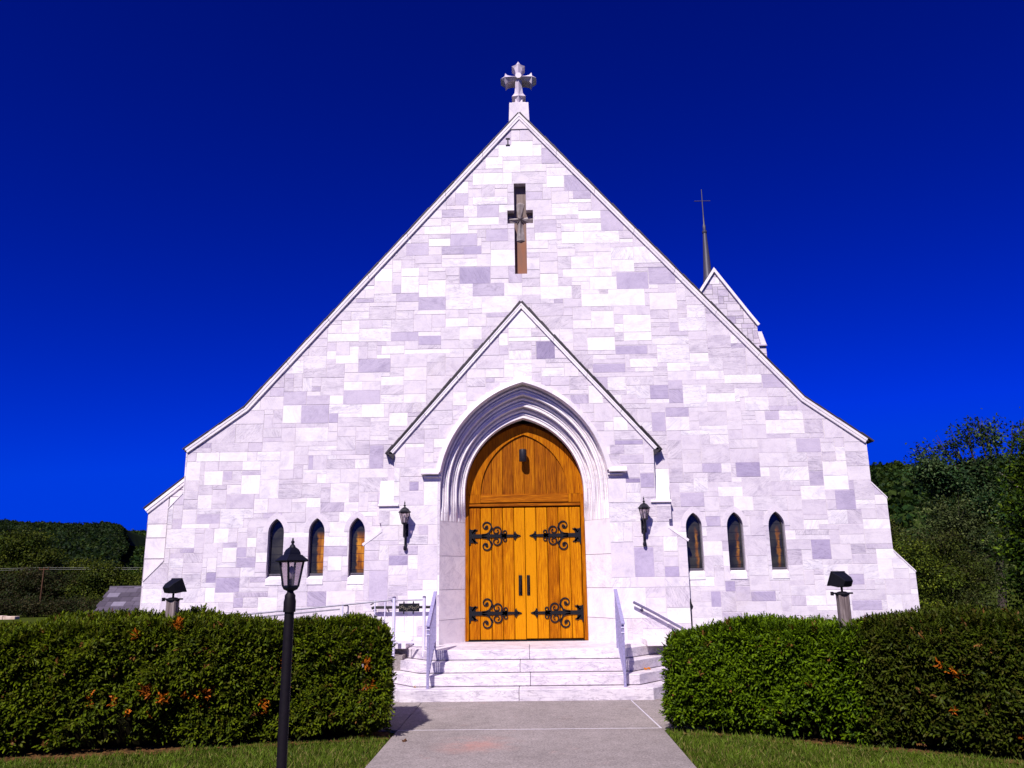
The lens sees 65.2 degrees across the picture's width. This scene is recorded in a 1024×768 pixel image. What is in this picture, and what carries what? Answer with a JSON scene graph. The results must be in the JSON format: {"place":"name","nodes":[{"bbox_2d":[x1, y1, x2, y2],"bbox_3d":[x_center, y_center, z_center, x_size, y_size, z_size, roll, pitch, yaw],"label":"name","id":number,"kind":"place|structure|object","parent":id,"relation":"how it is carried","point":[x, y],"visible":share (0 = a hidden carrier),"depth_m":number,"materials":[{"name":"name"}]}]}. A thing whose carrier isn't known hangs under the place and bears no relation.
{"place":"outdoors","nodes":[
{"label":"outdoors","id":0,"kind":"place"},
{"bbox_2d":[0,567,141,570],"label":"power line","id":1,"kind":"object","parent":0,"point":[72,569],"visible":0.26,"depth_m":49.20,"materials":[{"name":"metal"}]},
{"bbox_2d":[49,529,145,547],"bbox_3d":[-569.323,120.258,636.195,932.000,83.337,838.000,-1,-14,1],"label":"wooded hill","id":2,"kind":"structure","parent":0,"point":[136,539],"depth_m":920.88,"materials":[{"name":"green plant"}]},
{"bbox_2d":[0,518,130,570],"bbox_3d":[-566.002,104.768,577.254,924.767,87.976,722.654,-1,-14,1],"label":"hillside forest","id":3,"kind":"object","parent":2,"relation":"on","point":[109,541],"visible":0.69,"depth_m":657.92,"materials":[{"name":"green plant"}]},
{"bbox_2d":[0,580,1023,767],"bbox_3d":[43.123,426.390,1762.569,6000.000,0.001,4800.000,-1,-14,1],"label":"lawn","id":4,"kind":"structure","parent":0,"point":[29,619],"depth_m":7.88,"materials":[{"name":"plant"}]},
{"bbox_2d":[0,615,19,619],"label":"wall","id":5,"kind":"structure","parent":4,"relation":"on","point":[5,617],"depth_m":39.15,"materials":[{"name":"stone"}]},
{"bbox_2d":[0,568,36,605],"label":"thicket","id":6,"kind":"object","parent":4,"relation":"on","point":[3,582],"visible":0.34,"depth_m":49.02,"materials":[{"name":"green plant"}]},
{"bbox_2d":[0,593,51,616],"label":"shrub","id":7,"kind":"object","parent":4,"relation":"on","point":[17,607],"visible":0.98,"depth_m":41.24,"materials":[{"name":"green plant"}]},
{"bbox_2d":[0,525,74,597],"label":"hill tree","id":8,"kind":"object","parent":4,"relation":"on","point":[24,548],"visible":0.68,"depth_m":57.84,"materials":[{"name":"green plant"}]},
{"bbox_2d":[0,563,74,604],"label":"thicket","id":9,"kind":"object","parent":4,"relation":"on","point":[51,582],"visible":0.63,"depth_m":48.69,"materials":[{"name":"green plant"}]},
{"bbox_2d":[39,567,48,601],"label":"utility pole","id":10,"kind":"object","parent":4,"relation":"on","point":[43,569],"visible":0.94,"depth_m":47.77,"materials":[{"name":"brown wood"}]},
{"bbox_2d":[38,593,92,616],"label":"shrub","id":11,"kind":"object","parent":4,"relation":"on","point":[67,604],"visible":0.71,"depth_m":41.66,"materials":[{"name":"green plant"}]},
{"bbox_2d":[34,570,104,601],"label":"thicket","id":12,"kind":"object","parent":4,"relation":"on","point":[69,576],"visible":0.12,"depth_m":49.08,"materials":[{"name":"green plant"}]},
{"bbox_2d":[50,551,121,581],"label":"hill tree","id":13,"kind":"object","parent":4,"relation":"on","point":[71,564],"visible":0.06,"depth_m":59.04,"materials":[{"name":"green plant"}]},
{"bbox_2d":[72,596,102,615],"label":"shrub","id":14,"kind":"object","parent":4,"relation":"on","point":[91,606],"visible":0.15,"depth_m":41.24,"materials":[{"name":"green plant"}]},
{"bbox_2d":[61,559,140,602],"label":"thicket","id":15,"kind":"object","parent":4,"relation":"on","point":[104,576],"visible":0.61,"depth_m":48.38,"materials":[{"name":"green plant"}]},
{"bbox_2d":[93,586,140,612],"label":"outbuilding","id":16,"kind":"structure","parent":4,"relation":"on","point":[121,597],"depth_m":17.75,"materials":[{"name":"grey stone"}]},
{"bbox_2d":[97,568,142,595],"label":"thicket","id":17,"kind":"object","parent":4,"relation":"on","point":[134,574],"visible":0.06,"depth_m":48.69,"materials":[{"name":"green plant"}]},
{"bbox_2d":[126,565,142,585],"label":"thicket","id":18,"kind":"object","parent":4,"relation":"on","point":[139,583],"visible":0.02,"depth_m":48.31,"materials":[{"name":"green plant"}]},
{"bbox_2d":[0,731,390,762],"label":"soil bed","id":19,"kind":"object","parent":4,"relation":"on","point":[56,753],"visible":0.28,"depth_m":8.39,"materials":[{"name":"brown soil"}]},
{"bbox_2d":[162,578,186,618],"bbox_3d":[-3.869,3.064,8.999,0.238,1.711,0.198,-12,-17,38],"label":"floodlight","id":20,"kind":"object","parent":19,"relation":"on","point":[173,586],"visible":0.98,"depth_m":9.10,"materials":[{"name":"black metal"}]},
{"bbox_2d":[0,603,397,755],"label":"yew hedge","id":21,"kind":"object","parent":19,"relation":"on","point":[98,677],"visible":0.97,"depth_m":8.42,"materials":[{"name":"green plant"}]},
{"bbox_2d":[275,538,308,767],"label":"lamp post","id":22,"kind":"object","parent":4,"relation":"on","point":[292,553],"visible":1,"depth_m":5.36,"materials":[{"name":"black metal"}]},
{"bbox_2d":[362,653,406,670],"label":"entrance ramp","id":23,"kind":"structure","parent":4,"relation":"on","point":[399,657],"depth_m":12.26,"materials":[{"name":"white stone"}]},
{"bbox_2d":[237,596,429,656],"bbox_3d":[-3.845,4.105,12.816,5.056,1.338,0.984,-1,-14,1],"label":"ramp railing","id":24,"kind":"object","parent":23,"relation":"on","point":[394,607],"visible":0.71,"depth_m":12.46,"materials":[{"name":"metal"}]},
{"bbox_2d":[399,601,419,613],"bbox_3d":[-1.596,3.470,12.412,0.320,0.190,0.020,-1,-14,1],"label":"filigree panel","id":25,"kind":"object","parent":24,"relation":"attached to","point":[413,607],"visible":1,"depth_m":12.41,"materials":[{"name":"black metal"}]},
{"bbox_2d":[0,725,1023,767],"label":"lawn grass","id":26,"kind":"structure","parent":4,"relation":"on","point":[256,759],"depth_m":7.67,"materials":[{"name":"green plant"}]},
{"bbox_2d":[139,62,919,646],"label":"church","id":27,"kind":"structure","parent":4,"relation":"on","point":[565,322],"depth_m":14.09,"materials":[{"name":"stone"}]},
{"bbox_2d":[263,513,288,584],"bbox_3d":[-4.066,2.842,13.811,0.450,1.221,0.162,-1,-14,1],"label":"window","id":28,"kind":"structure","parent":27,"relation":"in","point":[277,525],"depth_m":13.84,"materials":[{"name":"glass"}]},
{"bbox_2d":[304,512,329,584],"bbox_3d":[-3.361,2.829,13.797,0.450,1.221,0.162,-1,-14,1],"label":"window","id":29,"kind":"structure","parent":27,"relation":"in","point":[319,524],"depth_m":13.82,"materials":[{"name":"glass"}]},
{"bbox_2d":[344,511,369,583],"bbox_3d":[-2.663,2.816,13.783,0.450,1.221,0.162,-1,-14,1],"label":"window","id":30,"kind":"structure","parent":27,"relation":"in","point":[358,527],"depth_m":13.80,"materials":[{"name":"glass"}]},
{"bbox_2d":[398,502,410,549],"bbox_3d":[-1.806,2.390,13.546,0.204,0.830,0.277,-7,-15,23],"label":"wall lantern","id":31,"kind":"object","parent":27,"relation":"attached to","point":[406,511],"depth_m":13.55,"materials":[{"name":"black paint"}]},
{"bbox_2d":[469,508,526,639],"bbox_3d":[-0.257,3.304,13.993,0.983,2.244,0.131,-1,-14,1],"label":"door","id":32,"kind":"structure","parent":27,"relation":"in","point":[497,608],"depth_m":13.99,"materials":[{"name":"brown wood"}]},
{"bbox_2d":[519,449,526,461],"bbox_3d":[0.196,1.289,14.405,0.136,0.218,0.203,-1,-14,1],"label":"door spotlight","id":33,"kind":"object","parent":27,"relation":"attached to","point":[522,455],"depth_m":14.32,"materials":[{"name":"black metal"}]},
{"bbox_2d":[525,507,583,638],"bbox_3d":[0.734,3.285,13.973,0.983,2.242,0.131,-1,-14,1],"label":"door","id":34,"kind":"structure","parent":27,"relation":"in","point":[554,592],"depth_m":13.97,"materials":[{"name":"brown wood"}]},
{"bbox_2d":[638,496,649,545],"bbox_3d":[2.242,2.307,13.467,0.204,0.830,0.277,-7,-15,23],"label":"wall lantern","id":35,"kind":"object","parent":27,"relation":"attached to","point":[642,506],"depth_m":13.46,"materials":[{"name":"black paint"}]},
{"bbox_2d":[633,601,684,628],"bbox_3d":[2.532,3.879,13.168,1.071,0.614,0.110,-1,-14,1],"label":"wall handrail","id":36,"kind":"object","parent":27,"relation":"attached to","point":[657,614],"depth_m":13.14,"materials":[{"name":"silver metal"}]},
{"bbox_2d":[681,506,706,579],"bbox_3d":[3.111,2.712,13.667,0.450,1.221,0.162,-1,-14,1],"label":"window","id":37,"kind":"structure","parent":27,"relation":"in","point":[693,523],"depth_m":13.69,"materials":[{"name":"glass"}]},
{"bbox_2d":[722,506,747,578],"bbox_3d":[3.808,2.699,13.652,0.450,1.221,0.162,-1,-14,1],"label":"window","id":38,"kind":"structure","parent":27,"relation":"in","point":[734,522],"depth_m":13.68,"materials":[{"name":"glass"}]},
{"bbox_2d":[763,505,789,578],"bbox_3d":[4.513,2.686,13.638,0.450,1.221,0.162,-1,-14,1],"label":"window","id":39,"kind":"structure","parent":27,"relation":"in","point":[778,547],"depth_m":13.66,"materials":[{"name":"glass"}]},
{"bbox_2d":[391,636,670,701],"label":"front steps","id":40,"kind":"structure","parent":4,"relation":"on","point":[524,671],"depth_m":11.76,"materials":[{"name":"stone"}]},
{"bbox_2d":[426,591,436,688],"bbox_3d":[-1.192,3.759,11.844,0.054,1.322,0.880,-1,-14,1],"label":"step railing","id":41,"kind":"object","parent":40,"relation":"on","point":[431,633],"visible":1,"depth_m":11.78,"materials":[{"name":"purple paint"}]},
{"bbox_2d":[614,589,626,686],"bbox_3d":[1.594,3.709,11.787,0.054,1.322,0.880,-1,-14,1],"label":"step railing","id":42,"kind":"object","parent":40,"relation":"on","point":[620,632],"visible":1,"depth_m":11.70,"materials":[{"name":"purple paint"}]},
{"bbox_2d":[361,698,721,732],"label":"pavement","id":43,"kind":"structure","parent":4,"relation":"on","point":[404,711],"depth_m":10.22,"materials":[{"name":"concrete"}]},
{"bbox_2d":[690,599,692,628],"bbox_3d":[2.898,4.092,12.754,0.051,1.300,0.019,-1,-14,1],"label":"iron stake","id":44,"kind":"object","parent":4,"relation":"on","point":[691,606],"visible":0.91,"depth_m":12.86,"materials":[{"name":"metal"}]},
{"bbox_2d":[678,728,1023,763],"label":"soil bed","id":45,"kind":"object","parent":4,"relation":"on","point":[837,740],"visible":0.21,"depth_m":8.04,"materials":[{"name":"brown soil"}]},
{"bbox_2d":[656,611,879,744],"bbox_3d":[2.963,3.238,9.094,2.384,1.276,1.724,-8,-15,28],"label":"yew hedge","id":46,"kind":"object","parent":45,"relation":"on","point":[770,673],"visible":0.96,"depth_m":8.51,"materials":[{"name":"green plant"}]},
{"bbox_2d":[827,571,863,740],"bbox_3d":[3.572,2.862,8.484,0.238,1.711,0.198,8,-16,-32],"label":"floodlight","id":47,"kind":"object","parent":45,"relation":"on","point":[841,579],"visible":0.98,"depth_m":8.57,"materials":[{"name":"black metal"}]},
{"bbox_2d":[850,600,1023,758],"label":"yew hedge","id":48,"kind":"object","parent":45,"relation":"on","point":[952,677],"visible":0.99,"depth_m":7.70,"materials":[{"name":"green plant"}]},
{"bbox_2d":[888,511,934,599],"bbox_3d":[15.112,7.298,32.176,5.369,4.471,3.394,-1,-14,1],"label":"bush","id":49,"kind":"object","parent":4,"relation":"on","point":[896,531],"visible":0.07,"depth_m":32.05,"materials":[{"name":"green plant"}]},
{"bbox_2d":[892,531,982,608],"bbox_3d":[12.545,6.240,25.001,3.900,3.228,2.432,-1,-14,1],"label":"bush","id":50,"kind":"object","parent":4,"relation":"on","point":[937,581],"visible":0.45,"depth_m":24.78,"materials":[{"name":"green plant"}]},
{"bbox_2d":[893,489,1019,608],"bbox_3d":[16.642,6.399,29.690,4.847,5.014,3.193,-1,-14,1],"label":"grey green tree","id":51,"kind":"object","parent":4,"relation":"on","point":[957,519],"visible":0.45,"depth_m":29.64,"materials":[{"name":"green plant"}]},
{"bbox_2d":[910,526,1009,608],"bbox_3d":[14.000,6.340,25.971,4.142,3.451,2.645,-1,-14,1],"label":"bush","id":52,"kind":"object","parent":4,"relation":"on","point":[947,549],"visible":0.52,"depth_m":25.81,"materials":[{"name":"green plant"}]},
{"bbox_2d":[899,407,1023,610],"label":"feathery tree","id":53,"kind":"object","parent":4,"relation":"on","point":[969,478],"visible":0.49,"depth_m":35.07,"materials":[{"name":"green plant"}]},
{"bbox_2d":[981,423,1023,609],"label":"broadleaf tree","id":54,"kind":"object","parent":4,"relation":"on","point":[1013,549],"visible":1,"depth_m":22.45,"materials":[{"name":"green plant"}]},
{"bbox_2d":[0,0,1023,530],"label":"sky","id":55,"kind":"structure","parent":0,"point":[189,189],"materials":[{"name":"blue"}]},
{"bbox_2d":[365,700,695,767],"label":"path","id":56,"kind":"structure","parent":0,"point":[541,734],"depth_m":8.52,"materials":[{"name":"concrete"}]},
{"bbox_2d":[398,700,661,730],"bbox_3d":[0.224,4.205,10.085,2.996,0.097,2.182,-1,-14,1],"label":"path joint","id":57,"kind":"object","parent":56,"relation":"on","point":[576,728],"visible":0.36,"depth_m":9.07,"materials":[{"name":"grey concrete"}]},
{"bbox_3d":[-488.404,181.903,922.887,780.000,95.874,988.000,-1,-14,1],"label":"far hill","id":58,"kind":"structure","parent":0,"visible":0},
{"bbox_2d":[116,529,145,573],"bbox_3d":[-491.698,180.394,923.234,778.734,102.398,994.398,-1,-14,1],"label":"hillside forest","id":59,"kind":"object","parent":58,"relation":"on","point":[134,556],"visible":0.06,"depth_m":717.77,"materials":[{"name":"green plant"}]},
{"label":"wooded slope","id":60,"kind":"structure","parent":0,"visible":0},
{"bbox_2d":[869,460,1023,580],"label":"hillside forest","id":61,"kind":"object","parent":60,"relation":"on","point":[886,480],"visible":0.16,"depth_m":377.42,"materials":[{"name":"green plant"}]}
]}

